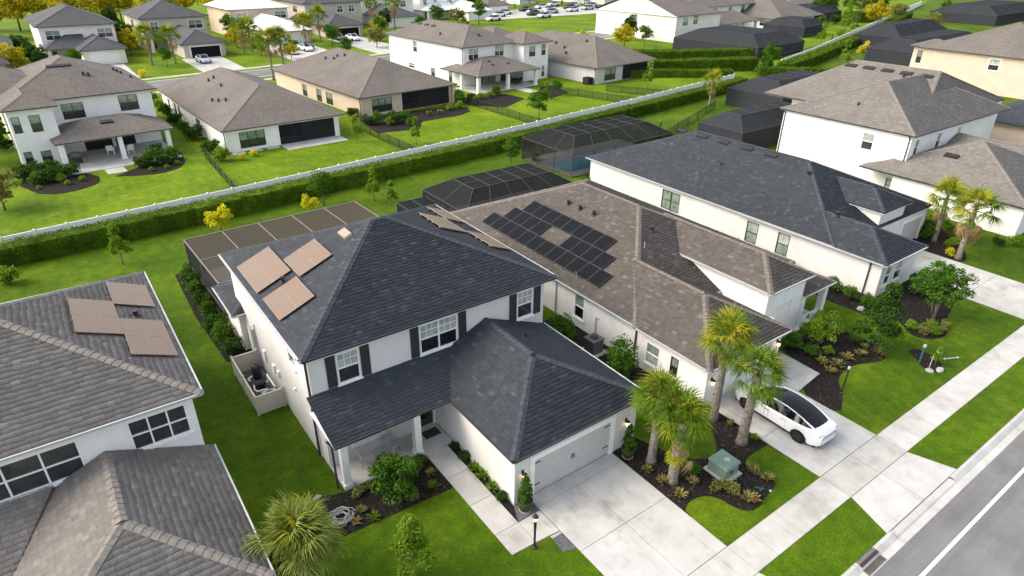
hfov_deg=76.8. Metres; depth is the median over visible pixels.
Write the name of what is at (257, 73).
road
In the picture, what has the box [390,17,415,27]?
garage door
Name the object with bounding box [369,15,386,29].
tree
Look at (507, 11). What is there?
car
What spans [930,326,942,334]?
shrub
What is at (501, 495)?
shrub
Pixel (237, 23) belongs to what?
palm tree
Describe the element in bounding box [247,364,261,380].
pool filter
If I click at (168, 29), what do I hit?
palm tree
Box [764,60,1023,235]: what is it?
house
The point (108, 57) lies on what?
garage door
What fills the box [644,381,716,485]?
palm tree
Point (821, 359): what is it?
rosette plant
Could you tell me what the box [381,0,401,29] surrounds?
palm tree
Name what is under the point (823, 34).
tree
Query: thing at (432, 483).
rosette plant
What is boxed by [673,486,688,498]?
rosette plant
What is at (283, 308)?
solar panel
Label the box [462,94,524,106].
mulch bed
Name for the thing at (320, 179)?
tree
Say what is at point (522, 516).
gravel patch
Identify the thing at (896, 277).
window
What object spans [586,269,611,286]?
solar panel
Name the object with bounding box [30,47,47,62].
tree
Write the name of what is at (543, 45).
window
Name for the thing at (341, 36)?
car
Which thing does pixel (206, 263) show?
pool cage
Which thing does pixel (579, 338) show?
mulch bed
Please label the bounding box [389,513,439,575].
tree
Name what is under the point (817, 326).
tree
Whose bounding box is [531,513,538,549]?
lamp post
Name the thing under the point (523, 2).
garage door
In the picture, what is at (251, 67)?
sidewalk
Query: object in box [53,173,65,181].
shrub
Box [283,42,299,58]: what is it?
tree
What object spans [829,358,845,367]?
rosette plant
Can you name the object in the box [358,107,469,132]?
mulch bed
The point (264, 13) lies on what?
house
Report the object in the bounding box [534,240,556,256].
solar panel
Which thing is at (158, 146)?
shrub
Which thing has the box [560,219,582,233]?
solar panel
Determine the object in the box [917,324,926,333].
shrub
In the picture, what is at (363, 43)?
driveway
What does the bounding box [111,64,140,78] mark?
driveway
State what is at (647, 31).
tree
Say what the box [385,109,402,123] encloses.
shrub
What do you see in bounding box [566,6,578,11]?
car
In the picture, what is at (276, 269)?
solar panel
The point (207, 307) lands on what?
shrub
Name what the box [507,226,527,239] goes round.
solar panel
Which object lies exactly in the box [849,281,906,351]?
tree
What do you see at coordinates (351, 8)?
window
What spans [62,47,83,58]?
tree
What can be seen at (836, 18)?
shrub
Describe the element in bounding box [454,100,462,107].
shrub
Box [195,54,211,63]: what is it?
car
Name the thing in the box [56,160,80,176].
shrub
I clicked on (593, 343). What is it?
air conditioner
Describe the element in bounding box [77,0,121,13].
tree
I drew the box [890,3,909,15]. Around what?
tree
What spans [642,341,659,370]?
window
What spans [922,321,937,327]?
shrub
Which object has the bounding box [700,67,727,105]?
palm tree
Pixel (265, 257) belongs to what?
solar panel
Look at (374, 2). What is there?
palm tree
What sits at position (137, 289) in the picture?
solar panel
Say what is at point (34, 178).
shrub
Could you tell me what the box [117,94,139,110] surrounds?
window
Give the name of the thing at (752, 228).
window
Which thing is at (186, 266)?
shrub
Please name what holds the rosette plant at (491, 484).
on the mulch bed at (507, 505)
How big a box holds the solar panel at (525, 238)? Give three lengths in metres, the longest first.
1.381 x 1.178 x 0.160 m
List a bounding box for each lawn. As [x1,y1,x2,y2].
[0,0,928,242]
[0,0,1023,575]
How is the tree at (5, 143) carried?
on the lawn at (195, 174)
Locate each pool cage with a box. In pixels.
[183,201,378,321]
[397,196,451,211]
[422,163,572,210]
[521,115,672,177]
[672,25,804,59]
[697,101,791,147]
[725,70,817,107]
[763,16,824,37]
[797,3,841,21]
[855,18,947,46]
[864,29,972,65]
[930,0,1023,25]
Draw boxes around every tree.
[0,0,39,30]
[0,5,10,21]
[0,42,27,68]
[0,117,14,149]
[0,167,19,209]
[9,34,31,57]
[17,0,51,13]
[21,41,35,60]
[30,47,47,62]
[43,0,100,13]
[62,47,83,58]
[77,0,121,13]
[96,0,135,21]
[100,5,120,21]
[106,221,133,264]
[114,20,134,46]
[116,27,143,54]
[130,19,160,64]
[131,0,183,7]
[155,23,181,63]
[157,46,173,66]
[172,0,192,7]
[197,0,214,6]
[203,203,233,230]
[219,13,235,41]
[223,27,240,46]
[227,14,253,54]
[236,14,258,50]
[238,486,354,575]
[249,38,269,55]
[250,26,283,79]
[264,23,295,63]
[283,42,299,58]
[292,11,313,40]
[292,16,308,27]
[300,193,319,210]
[306,2,328,42]
[306,170,332,205]
[322,23,339,45]
[322,24,340,42]
[339,36,352,49]
[350,114,363,139]
[361,0,378,19]
[365,26,385,47]
[365,166,380,201]
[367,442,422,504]
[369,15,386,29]
[372,15,387,29]
[378,8,391,30]
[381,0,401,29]
[385,179,398,204]
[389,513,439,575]
[410,116,419,144]
[414,15,427,22]
[428,4,444,18]
[448,7,465,21]
[471,0,486,24]
[502,138,520,165]
[526,88,551,120]
[552,79,562,95]
[611,23,637,46]
[621,14,638,32]
[623,360,693,465]
[639,24,653,46]
[641,60,653,89]
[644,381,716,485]
[691,303,762,421]
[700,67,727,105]
[720,339,792,446]
[752,42,774,72]
[798,309,845,343]
[812,0,828,4]
[816,22,826,43]
[825,0,839,8]
[838,38,851,63]
[840,7,852,30]
[842,0,852,18]
[842,0,856,6]
[842,5,852,29]
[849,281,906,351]
[853,0,871,9]
[856,40,869,59]
[864,0,893,20]
[871,0,885,9]
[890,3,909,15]
[908,259,979,319]
[921,174,967,241]
[924,11,943,22]
[924,16,940,22]
[930,347,943,364]
[939,0,951,7]
[947,181,1008,259]
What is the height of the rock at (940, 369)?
0.225 m
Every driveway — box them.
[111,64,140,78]
[182,56,243,71]
[262,44,325,60]
[326,36,389,53]
[532,453,726,575]
[707,373,875,476]
[851,452,956,532]
[909,251,1023,318]
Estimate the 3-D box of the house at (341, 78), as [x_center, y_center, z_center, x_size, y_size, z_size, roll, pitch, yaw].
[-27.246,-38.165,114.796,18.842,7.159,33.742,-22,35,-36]
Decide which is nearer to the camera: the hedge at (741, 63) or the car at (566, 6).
the hedge at (741, 63)
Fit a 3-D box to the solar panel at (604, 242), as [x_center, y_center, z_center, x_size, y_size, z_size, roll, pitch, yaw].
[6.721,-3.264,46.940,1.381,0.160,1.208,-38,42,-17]
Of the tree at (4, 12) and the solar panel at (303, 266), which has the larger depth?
the tree at (4, 12)
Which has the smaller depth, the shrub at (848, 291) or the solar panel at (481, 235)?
the solar panel at (481, 235)
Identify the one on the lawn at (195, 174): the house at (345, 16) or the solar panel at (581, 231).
the house at (345, 16)
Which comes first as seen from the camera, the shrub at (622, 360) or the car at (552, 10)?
the shrub at (622, 360)
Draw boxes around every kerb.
[150,33,590,81]
[841,408,1023,575]
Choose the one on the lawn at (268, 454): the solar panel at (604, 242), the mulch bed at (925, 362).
the mulch bed at (925, 362)
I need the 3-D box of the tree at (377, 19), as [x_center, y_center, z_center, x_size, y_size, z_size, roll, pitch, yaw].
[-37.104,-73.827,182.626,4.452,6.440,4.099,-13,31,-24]
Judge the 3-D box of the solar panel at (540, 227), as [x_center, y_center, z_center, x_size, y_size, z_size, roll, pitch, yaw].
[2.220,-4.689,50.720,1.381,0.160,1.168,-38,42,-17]
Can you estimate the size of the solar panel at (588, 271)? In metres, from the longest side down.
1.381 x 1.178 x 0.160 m
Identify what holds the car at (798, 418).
on the driveway at (849, 438)
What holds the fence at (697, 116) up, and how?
on the lawn at (268, 454)
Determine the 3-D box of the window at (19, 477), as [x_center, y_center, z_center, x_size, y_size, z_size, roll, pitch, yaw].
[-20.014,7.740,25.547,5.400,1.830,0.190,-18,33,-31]
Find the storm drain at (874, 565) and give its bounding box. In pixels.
[855,547,886,575]
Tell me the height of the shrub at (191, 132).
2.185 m
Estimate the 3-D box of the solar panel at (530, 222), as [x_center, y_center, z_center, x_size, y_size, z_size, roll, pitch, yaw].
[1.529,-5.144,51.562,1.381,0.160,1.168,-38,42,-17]
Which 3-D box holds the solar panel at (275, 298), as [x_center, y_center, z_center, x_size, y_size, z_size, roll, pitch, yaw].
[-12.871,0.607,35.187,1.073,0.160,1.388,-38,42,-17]
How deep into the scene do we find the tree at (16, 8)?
187.24 m
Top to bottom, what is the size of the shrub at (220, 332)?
1.546 m
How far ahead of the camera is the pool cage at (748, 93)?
108.35 m
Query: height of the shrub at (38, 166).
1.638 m
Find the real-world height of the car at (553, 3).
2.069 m
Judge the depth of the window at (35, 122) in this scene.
75.30 m
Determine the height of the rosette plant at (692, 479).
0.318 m
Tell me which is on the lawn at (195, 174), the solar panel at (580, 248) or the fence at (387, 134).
the fence at (387, 134)
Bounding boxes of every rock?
[857,306,864,310]
[936,367,943,372]
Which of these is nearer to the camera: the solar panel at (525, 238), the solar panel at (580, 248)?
the solar panel at (580, 248)
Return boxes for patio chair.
[105,145,114,154]
[125,144,134,154]
[358,444,373,468]
[383,432,401,455]
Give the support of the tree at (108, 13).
on the lawn at (195, 174)
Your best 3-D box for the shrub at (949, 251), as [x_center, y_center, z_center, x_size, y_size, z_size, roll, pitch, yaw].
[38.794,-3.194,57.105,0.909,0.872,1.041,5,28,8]
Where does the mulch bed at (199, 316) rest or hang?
on the lawn at (268, 454)
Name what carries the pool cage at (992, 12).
on the lawn at (268, 454)
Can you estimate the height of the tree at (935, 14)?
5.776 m
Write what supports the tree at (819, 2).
on the lawn at (195, 174)
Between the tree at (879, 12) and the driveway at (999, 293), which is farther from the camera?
the tree at (879, 12)
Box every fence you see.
[0,74,734,242]
[203,148,236,190]
[352,121,417,149]
[467,96,543,122]
[564,88,637,101]
[606,85,666,94]
[667,100,715,133]
[781,1,921,60]
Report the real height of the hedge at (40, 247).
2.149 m
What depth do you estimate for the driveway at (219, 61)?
142.79 m
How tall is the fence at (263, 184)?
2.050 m
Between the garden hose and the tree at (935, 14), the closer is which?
the garden hose
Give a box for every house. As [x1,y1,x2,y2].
[0,35,15,68]
[0,55,181,174]
[0,271,275,575]
[23,3,128,63]
[119,0,227,58]
[156,67,347,154]
[203,0,313,43]
[211,204,648,505]
[270,47,457,116]
[276,0,365,36]
[361,0,420,27]
[384,19,553,93]
[413,0,492,20]
[450,179,837,404]
[462,0,511,13]
[501,0,535,3]
[535,30,656,84]
[553,0,612,3]
[585,128,932,296]
[593,0,725,42]
[685,0,761,27]
[737,0,823,27]
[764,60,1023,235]
[786,0,839,4]
[909,22,1023,99]
[989,100,1023,144]
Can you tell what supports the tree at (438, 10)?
on the lawn at (195, 174)
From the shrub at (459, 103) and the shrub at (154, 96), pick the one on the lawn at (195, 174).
the shrub at (154, 96)
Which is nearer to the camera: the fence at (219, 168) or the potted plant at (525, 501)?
the potted plant at (525, 501)
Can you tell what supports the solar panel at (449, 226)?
attached to the house at (407, 327)
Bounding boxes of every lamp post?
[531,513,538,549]
[839,366,850,394]
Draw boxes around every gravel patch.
[514,504,538,521]
[553,535,575,551]
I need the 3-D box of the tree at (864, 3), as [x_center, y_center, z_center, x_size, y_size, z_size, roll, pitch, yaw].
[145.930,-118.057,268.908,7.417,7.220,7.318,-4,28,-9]
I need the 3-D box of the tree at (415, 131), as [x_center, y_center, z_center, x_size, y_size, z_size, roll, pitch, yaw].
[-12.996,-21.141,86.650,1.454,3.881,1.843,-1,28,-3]
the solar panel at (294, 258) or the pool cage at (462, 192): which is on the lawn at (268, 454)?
the pool cage at (462, 192)
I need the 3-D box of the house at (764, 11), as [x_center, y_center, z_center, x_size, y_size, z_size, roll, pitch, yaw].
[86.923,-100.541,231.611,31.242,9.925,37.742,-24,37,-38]
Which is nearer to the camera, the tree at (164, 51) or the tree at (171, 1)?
the tree at (164, 51)
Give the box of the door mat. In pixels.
[421,426,440,439]
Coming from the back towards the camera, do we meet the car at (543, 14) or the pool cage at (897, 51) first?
the car at (543, 14)
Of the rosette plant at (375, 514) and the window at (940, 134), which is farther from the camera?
the window at (940, 134)
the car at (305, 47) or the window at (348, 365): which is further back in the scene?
the car at (305, 47)
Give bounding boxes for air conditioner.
[581,332,606,357]
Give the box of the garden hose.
[326,506,357,527]
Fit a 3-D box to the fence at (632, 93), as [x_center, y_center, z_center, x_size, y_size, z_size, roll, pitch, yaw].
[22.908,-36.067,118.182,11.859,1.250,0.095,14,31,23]
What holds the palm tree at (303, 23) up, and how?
on the lawn at (195, 174)
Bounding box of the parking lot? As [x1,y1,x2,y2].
[490,6,596,18]
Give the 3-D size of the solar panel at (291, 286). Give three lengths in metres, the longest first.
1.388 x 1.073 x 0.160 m
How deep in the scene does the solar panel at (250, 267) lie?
38.40 m
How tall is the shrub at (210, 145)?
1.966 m
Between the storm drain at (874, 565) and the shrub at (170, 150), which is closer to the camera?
the storm drain at (874, 565)
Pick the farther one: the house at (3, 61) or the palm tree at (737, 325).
the house at (3, 61)
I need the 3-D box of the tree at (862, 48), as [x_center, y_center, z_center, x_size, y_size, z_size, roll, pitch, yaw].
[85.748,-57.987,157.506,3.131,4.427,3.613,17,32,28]
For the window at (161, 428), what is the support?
in the house at (112, 463)
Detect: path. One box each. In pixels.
[426,445,558,554]
[765,353,819,390]
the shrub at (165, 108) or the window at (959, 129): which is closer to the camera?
the window at (959, 129)
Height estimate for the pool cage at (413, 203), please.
2.146 m
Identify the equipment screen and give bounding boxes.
[230,348,286,415]
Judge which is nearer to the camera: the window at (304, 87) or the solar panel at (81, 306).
the solar panel at (81, 306)
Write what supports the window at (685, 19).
in the house at (668, 20)
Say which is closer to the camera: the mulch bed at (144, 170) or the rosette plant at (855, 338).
the rosette plant at (855, 338)
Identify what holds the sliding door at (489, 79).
in the house at (473, 59)
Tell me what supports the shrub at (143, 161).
on the mulch bed at (144, 170)
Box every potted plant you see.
[517,475,532,513]
[621,424,637,459]
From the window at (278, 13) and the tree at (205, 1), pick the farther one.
the tree at (205, 1)
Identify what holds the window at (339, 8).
in the house at (345, 16)
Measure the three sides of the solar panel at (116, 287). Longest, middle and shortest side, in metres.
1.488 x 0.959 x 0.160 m
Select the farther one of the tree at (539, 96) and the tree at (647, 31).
the tree at (647, 31)
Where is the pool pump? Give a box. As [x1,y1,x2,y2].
[252,374,275,391]
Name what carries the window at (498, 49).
in the house at (473, 59)
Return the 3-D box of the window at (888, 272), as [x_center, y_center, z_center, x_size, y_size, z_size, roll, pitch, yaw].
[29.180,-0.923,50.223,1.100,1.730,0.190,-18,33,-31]
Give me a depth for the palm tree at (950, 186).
58.44 m
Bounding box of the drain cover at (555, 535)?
[550,531,561,538]
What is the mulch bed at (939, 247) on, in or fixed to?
on the lawn at (268, 454)
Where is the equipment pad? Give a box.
[242,367,276,395]
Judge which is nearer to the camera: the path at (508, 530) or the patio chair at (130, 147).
the path at (508, 530)
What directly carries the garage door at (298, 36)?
in the house at (264, 13)
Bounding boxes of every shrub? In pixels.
[0,265,22,284]
[11,163,34,179]
[26,171,43,184]
[28,159,45,171]
[33,165,57,181]
[41,159,59,172]
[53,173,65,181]
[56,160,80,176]
[77,175,86,180]
[132,153,151,166]
[137,69,147,77]
[141,147,155,162]
[145,143,165,153]
[151,92,159,99]
[151,149,172,163]
[153,99,163,108]
[157,103,173,114]
[164,145,179,159]
[165,112,184,124]
[176,120,189,132]
[178,268,199,288]
[179,262,192,273]
[182,123,203,139]
[184,280,205,294]
[191,291,213,307]
[198,301,216,314]
[199,139,219,153]
[201,311,230,333]
[209,146,231,160]
[210,321,234,343]
[220,335,245,354]
[237,153,245,159]
[250,148,257,155]
[346,107,358,115]
[351,485,365,498]
[360,113,374,124]
[365,479,377,489]
[372,110,384,123]
[384,117,393,124]
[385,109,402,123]
[401,109,411,120]
[405,117,412,125]
[415,453,427,463]
[445,104,453,109]
[450,440,459,449]
[454,91,466,102]
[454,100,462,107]
[458,17,468,24]
[458,449,470,460]
[466,93,475,99]
[472,96,480,104]
[476,93,484,98]
[491,86,501,95]
[495,489,508,502]
[549,312,577,339]
[603,333,639,379]
[688,460,702,475]
[709,478,726,492]
[722,477,740,495]
[726,418,734,425]
[746,461,761,474]
[783,330,803,349]
[803,343,821,355]
[816,15,827,22]
[822,344,834,353]
[826,275,842,290]
[828,13,842,23]
[835,29,845,36]
[841,285,859,299]
[860,292,877,307]
[905,319,919,330]
[908,270,940,295]
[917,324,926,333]
[918,221,936,237]
[921,219,933,232]
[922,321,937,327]
[922,325,933,334]
[926,208,936,223]
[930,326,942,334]
[939,325,947,334]
[940,319,951,329]
[941,217,952,228]
[943,222,962,234]
[945,237,957,246]
[945,246,955,257]
[991,235,1005,245]
[1007,234,1023,245]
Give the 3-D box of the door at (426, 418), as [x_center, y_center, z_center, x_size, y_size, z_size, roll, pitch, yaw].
[-4.825,6.627,35.683,1.140,2.480,0.150,-18,33,-31]
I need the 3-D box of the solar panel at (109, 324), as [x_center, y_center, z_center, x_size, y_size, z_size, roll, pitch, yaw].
[-19.475,1.827,31.233,0.964,0.160,1.938,7,18,-41]
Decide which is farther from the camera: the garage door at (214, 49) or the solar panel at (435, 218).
the garage door at (214, 49)
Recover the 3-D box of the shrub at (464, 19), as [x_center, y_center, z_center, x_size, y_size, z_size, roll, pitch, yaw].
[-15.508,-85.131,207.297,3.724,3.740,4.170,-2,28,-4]
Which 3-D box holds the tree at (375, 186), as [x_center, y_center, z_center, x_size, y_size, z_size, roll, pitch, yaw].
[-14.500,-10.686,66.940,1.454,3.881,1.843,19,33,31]
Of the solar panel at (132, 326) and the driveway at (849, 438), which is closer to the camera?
the solar panel at (132, 326)
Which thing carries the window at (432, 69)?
in the house at (473, 59)
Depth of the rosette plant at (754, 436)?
35.60 m
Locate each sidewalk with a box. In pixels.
[142,31,594,79]
[154,37,614,93]
[689,325,1023,575]
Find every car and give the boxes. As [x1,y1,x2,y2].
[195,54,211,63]
[298,43,313,51]
[335,33,345,40]
[345,33,359,40]
[485,14,500,21]
[491,11,505,16]
[500,9,511,14]
[518,6,531,11]
[526,10,540,15]
[534,3,546,8]
[537,12,551,17]
[541,5,555,10]
[543,8,558,12]
[547,1,559,5]
[563,4,576,8]
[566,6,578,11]
[581,4,593,9]
[585,2,597,6]
[735,381,837,447]
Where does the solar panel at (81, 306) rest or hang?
attached to the house at (112, 463)
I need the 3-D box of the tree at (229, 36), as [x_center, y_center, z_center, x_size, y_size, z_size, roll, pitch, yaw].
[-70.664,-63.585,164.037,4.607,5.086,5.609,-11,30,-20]
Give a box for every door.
[84,138,113,150]
[89,51,122,63]
[115,135,135,145]
[153,40,158,49]
[189,44,222,57]
[277,32,307,43]
[338,26,359,35]
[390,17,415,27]
[420,409,434,426]
[471,12,488,20]
[475,75,495,83]
[490,6,507,13]
[501,73,510,80]
[522,0,533,3]
[529,415,615,495]
[722,342,772,394]
[899,213,925,238]
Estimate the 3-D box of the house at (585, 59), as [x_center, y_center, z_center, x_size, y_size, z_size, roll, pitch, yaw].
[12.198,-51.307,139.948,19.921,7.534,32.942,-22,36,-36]
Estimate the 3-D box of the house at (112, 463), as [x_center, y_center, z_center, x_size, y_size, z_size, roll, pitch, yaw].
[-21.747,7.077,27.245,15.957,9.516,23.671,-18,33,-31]
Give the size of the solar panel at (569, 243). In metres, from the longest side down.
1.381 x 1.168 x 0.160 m
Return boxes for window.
[0,441,84,503]
[10,117,23,133]
[23,152,33,163]
[28,114,43,132]
[40,150,53,160]
[43,30,61,40]
[60,102,85,119]
[96,27,113,37]
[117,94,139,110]
[126,404,194,449]
[149,21,158,29]
[187,19,203,28]
[235,12,247,18]
[238,129,266,148]
[274,10,286,17]
[287,349,296,372]
[302,84,307,96]
[316,89,321,101]
[326,92,332,104]
[335,347,363,386]
[336,5,343,12]
[348,4,354,11]
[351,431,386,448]
[372,97,391,112]
[400,0,405,6]
[408,62,414,68]
[412,40,417,52]
[419,314,457,356]
[431,67,434,75]
[468,47,478,60]
[494,44,503,56]
[516,288,533,320]
[528,45,535,57]
[541,43,546,55]
[541,64,544,77]
[572,293,584,322]
[604,67,615,80]
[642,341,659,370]
[661,189,680,213]
[668,356,678,378]
[682,17,688,26]
[693,16,697,23]
[744,221,758,244]
[774,232,790,256]
[859,131,876,151]
[881,266,892,287]
[884,178,891,187]
[890,260,903,282]
[911,137,921,155]
[915,50,922,63]
[934,131,943,147]
[956,125,962,133]
[986,58,1001,71]
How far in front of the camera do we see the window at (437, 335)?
35.63 m
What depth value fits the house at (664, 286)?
44.02 m
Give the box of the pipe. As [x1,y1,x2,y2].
[261,387,275,393]
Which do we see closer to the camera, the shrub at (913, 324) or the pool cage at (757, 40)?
the shrub at (913, 324)
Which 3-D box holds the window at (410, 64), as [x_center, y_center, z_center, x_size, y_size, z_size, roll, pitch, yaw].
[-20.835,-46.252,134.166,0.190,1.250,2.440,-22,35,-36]
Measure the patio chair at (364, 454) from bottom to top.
0.950 m
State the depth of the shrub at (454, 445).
34.68 m
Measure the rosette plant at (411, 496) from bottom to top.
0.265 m
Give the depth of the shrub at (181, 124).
90.93 m
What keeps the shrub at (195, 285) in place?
on the mulch bed at (199, 316)
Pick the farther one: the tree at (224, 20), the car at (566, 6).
the car at (566, 6)
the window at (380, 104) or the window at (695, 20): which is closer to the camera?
the window at (380, 104)
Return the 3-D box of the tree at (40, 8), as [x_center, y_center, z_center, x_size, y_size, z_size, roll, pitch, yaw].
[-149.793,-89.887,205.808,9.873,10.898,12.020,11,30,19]
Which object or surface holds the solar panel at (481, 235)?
attached to the house at (407, 327)
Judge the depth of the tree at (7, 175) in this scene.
63.72 m
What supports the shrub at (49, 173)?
on the mulch bed at (53, 186)
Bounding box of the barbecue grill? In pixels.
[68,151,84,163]
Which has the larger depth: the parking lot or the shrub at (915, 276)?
the parking lot
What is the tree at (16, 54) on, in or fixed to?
on the lawn at (195, 174)
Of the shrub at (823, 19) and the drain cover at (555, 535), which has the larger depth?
the shrub at (823, 19)
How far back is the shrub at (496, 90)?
115.50 m
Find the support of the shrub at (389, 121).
on the mulch bed at (420, 115)
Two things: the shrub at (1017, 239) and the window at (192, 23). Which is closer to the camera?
the shrub at (1017, 239)
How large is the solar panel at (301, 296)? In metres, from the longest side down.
1.388 x 1.073 x 0.160 m
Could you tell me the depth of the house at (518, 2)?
297.44 m
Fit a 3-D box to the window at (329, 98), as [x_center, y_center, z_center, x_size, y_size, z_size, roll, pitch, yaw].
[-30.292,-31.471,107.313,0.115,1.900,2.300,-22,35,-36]
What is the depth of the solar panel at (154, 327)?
32.38 m
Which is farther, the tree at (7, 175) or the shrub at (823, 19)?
the shrub at (823, 19)
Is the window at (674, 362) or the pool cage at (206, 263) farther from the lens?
the pool cage at (206, 263)
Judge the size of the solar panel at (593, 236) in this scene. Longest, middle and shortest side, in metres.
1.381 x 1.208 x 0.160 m
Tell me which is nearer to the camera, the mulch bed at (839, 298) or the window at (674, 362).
the window at (674, 362)
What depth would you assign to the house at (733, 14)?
209.26 m
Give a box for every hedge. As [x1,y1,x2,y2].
[0,77,748,269]
[631,68,733,77]
[632,47,782,59]
[653,56,759,71]
[756,65,828,76]
[776,11,913,67]
[851,11,883,22]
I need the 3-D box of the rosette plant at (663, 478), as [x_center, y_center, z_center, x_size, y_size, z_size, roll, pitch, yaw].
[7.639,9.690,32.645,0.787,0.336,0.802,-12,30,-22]
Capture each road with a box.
[147,33,612,87]
[872,430,1023,575]
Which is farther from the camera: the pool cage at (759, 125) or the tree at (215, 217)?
the pool cage at (759, 125)
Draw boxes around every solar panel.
[68,298,94,314]
[71,314,99,332]
[91,299,117,316]
[95,315,123,333]
[106,281,129,293]
[110,292,134,304]
[119,318,147,335]
[125,335,154,354]
[126,283,149,294]
[130,294,154,306]
[141,319,168,336]
[148,336,177,355]
[237,257,261,278]
[246,269,273,292]
[253,247,278,267]
[263,258,290,281]
[263,288,287,308]
[271,298,296,320]
[280,276,304,296]
[283,249,306,266]
[288,286,313,307]
[291,257,315,276]
[299,239,321,255]
[307,246,331,264]
[419,212,453,223]
[426,206,453,215]
[431,220,466,232]
[436,212,463,222]
[467,231,496,240]
[479,238,510,249]
[482,212,501,225]
[490,216,509,230]
[498,221,518,235]
[503,207,523,220]
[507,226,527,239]
[512,212,531,224]
[515,230,536,245]
[520,216,541,229]
[523,201,542,213]
[524,235,546,250]
[529,221,550,234]
[531,205,552,218]
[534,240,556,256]
[541,210,561,223]
[544,246,566,261]
[550,214,571,228]
[554,251,577,267]
[559,236,581,251]
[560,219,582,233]
[565,257,588,273]
[569,241,591,256]
[570,224,592,239]
[575,263,599,280]
[580,246,603,262]
[581,229,604,244]
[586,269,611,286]
[591,252,615,268]
[592,234,616,250]
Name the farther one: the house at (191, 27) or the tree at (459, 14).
the tree at (459, 14)
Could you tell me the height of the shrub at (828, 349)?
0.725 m
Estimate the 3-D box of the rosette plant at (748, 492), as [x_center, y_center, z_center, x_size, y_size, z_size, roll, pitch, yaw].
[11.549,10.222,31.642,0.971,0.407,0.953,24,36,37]
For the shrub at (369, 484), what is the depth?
32.09 m
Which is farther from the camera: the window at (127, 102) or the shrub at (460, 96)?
the shrub at (460, 96)
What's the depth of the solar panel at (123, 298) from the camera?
34.24 m
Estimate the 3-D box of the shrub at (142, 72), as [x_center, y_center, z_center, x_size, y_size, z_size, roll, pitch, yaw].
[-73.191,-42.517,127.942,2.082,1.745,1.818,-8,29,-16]
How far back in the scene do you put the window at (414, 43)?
131.32 m
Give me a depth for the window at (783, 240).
55.63 m
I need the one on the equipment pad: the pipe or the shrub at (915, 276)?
the pipe
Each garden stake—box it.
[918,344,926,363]
[925,356,933,372]
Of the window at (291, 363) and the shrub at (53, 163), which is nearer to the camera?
the window at (291, 363)
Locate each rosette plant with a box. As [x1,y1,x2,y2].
[350,515,362,524]
[355,504,367,512]
[365,509,380,520]
[409,493,418,500]
[425,466,436,475]
[426,479,439,489]
[466,460,480,471]
[473,466,489,479]
[484,480,499,491]
[641,463,653,472]
[657,473,669,485]
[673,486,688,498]
[686,475,698,483]
[737,489,756,502]
[747,491,763,501]
[749,433,760,439]
[759,471,775,481]
[814,355,828,364]
[825,365,838,372]
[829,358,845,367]
[841,351,854,359]
[848,334,862,342]
[854,349,868,355]
[872,346,885,355]
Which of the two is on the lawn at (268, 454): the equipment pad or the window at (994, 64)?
the equipment pad
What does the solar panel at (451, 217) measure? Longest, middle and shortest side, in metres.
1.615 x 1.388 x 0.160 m
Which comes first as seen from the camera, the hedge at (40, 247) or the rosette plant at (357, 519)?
the rosette plant at (357, 519)
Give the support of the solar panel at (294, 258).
attached to the house at (407, 327)
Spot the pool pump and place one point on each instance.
(259, 385)
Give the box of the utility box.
[703,449,741,480]
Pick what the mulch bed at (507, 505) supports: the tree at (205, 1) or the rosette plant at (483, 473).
the rosette plant at (483, 473)
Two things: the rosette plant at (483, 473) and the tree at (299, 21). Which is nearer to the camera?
the rosette plant at (483, 473)
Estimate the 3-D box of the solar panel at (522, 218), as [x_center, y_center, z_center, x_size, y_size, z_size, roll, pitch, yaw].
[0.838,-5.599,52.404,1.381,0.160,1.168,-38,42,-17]
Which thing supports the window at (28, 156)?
in the house at (58, 108)
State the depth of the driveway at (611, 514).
30.36 m
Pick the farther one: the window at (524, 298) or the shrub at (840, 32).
the shrub at (840, 32)
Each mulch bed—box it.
[20,171,99,193]
[115,152,184,176]
[175,273,251,361]
[313,460,452,535]
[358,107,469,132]
[448,445,517,520]
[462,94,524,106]
[540,85,567,97]
[542,316,667,401]
[613,413,776,516]
[781,324,886,410]
[815,285,876,313]
[876,280,961,338]
[909,349,943,372]
[912,219,966,261]
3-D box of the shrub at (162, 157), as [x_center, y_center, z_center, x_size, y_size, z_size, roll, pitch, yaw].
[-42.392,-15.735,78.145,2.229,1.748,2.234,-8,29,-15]
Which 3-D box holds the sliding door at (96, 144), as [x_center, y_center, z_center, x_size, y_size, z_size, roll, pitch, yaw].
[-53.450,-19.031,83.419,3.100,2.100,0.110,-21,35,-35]
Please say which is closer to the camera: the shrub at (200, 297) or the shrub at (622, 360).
the shrub at (622, 360)
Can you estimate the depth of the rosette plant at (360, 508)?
30.81 m
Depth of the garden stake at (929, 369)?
41.62 m
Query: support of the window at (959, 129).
in the house at (914, 132)
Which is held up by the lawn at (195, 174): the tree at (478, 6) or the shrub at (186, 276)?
the tree at (478, 6)
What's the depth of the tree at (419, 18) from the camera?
183.56 m
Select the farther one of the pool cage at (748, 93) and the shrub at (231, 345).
the pool cage at (748, 93)
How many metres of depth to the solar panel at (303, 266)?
36.60 m
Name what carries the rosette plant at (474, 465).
on the mulch bed at (507, 505)
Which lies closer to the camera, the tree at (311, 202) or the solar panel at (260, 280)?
the solar panel at (260, 280)
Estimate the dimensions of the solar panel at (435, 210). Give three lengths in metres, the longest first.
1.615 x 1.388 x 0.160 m
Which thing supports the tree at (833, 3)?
on the lawn at (195, 174)

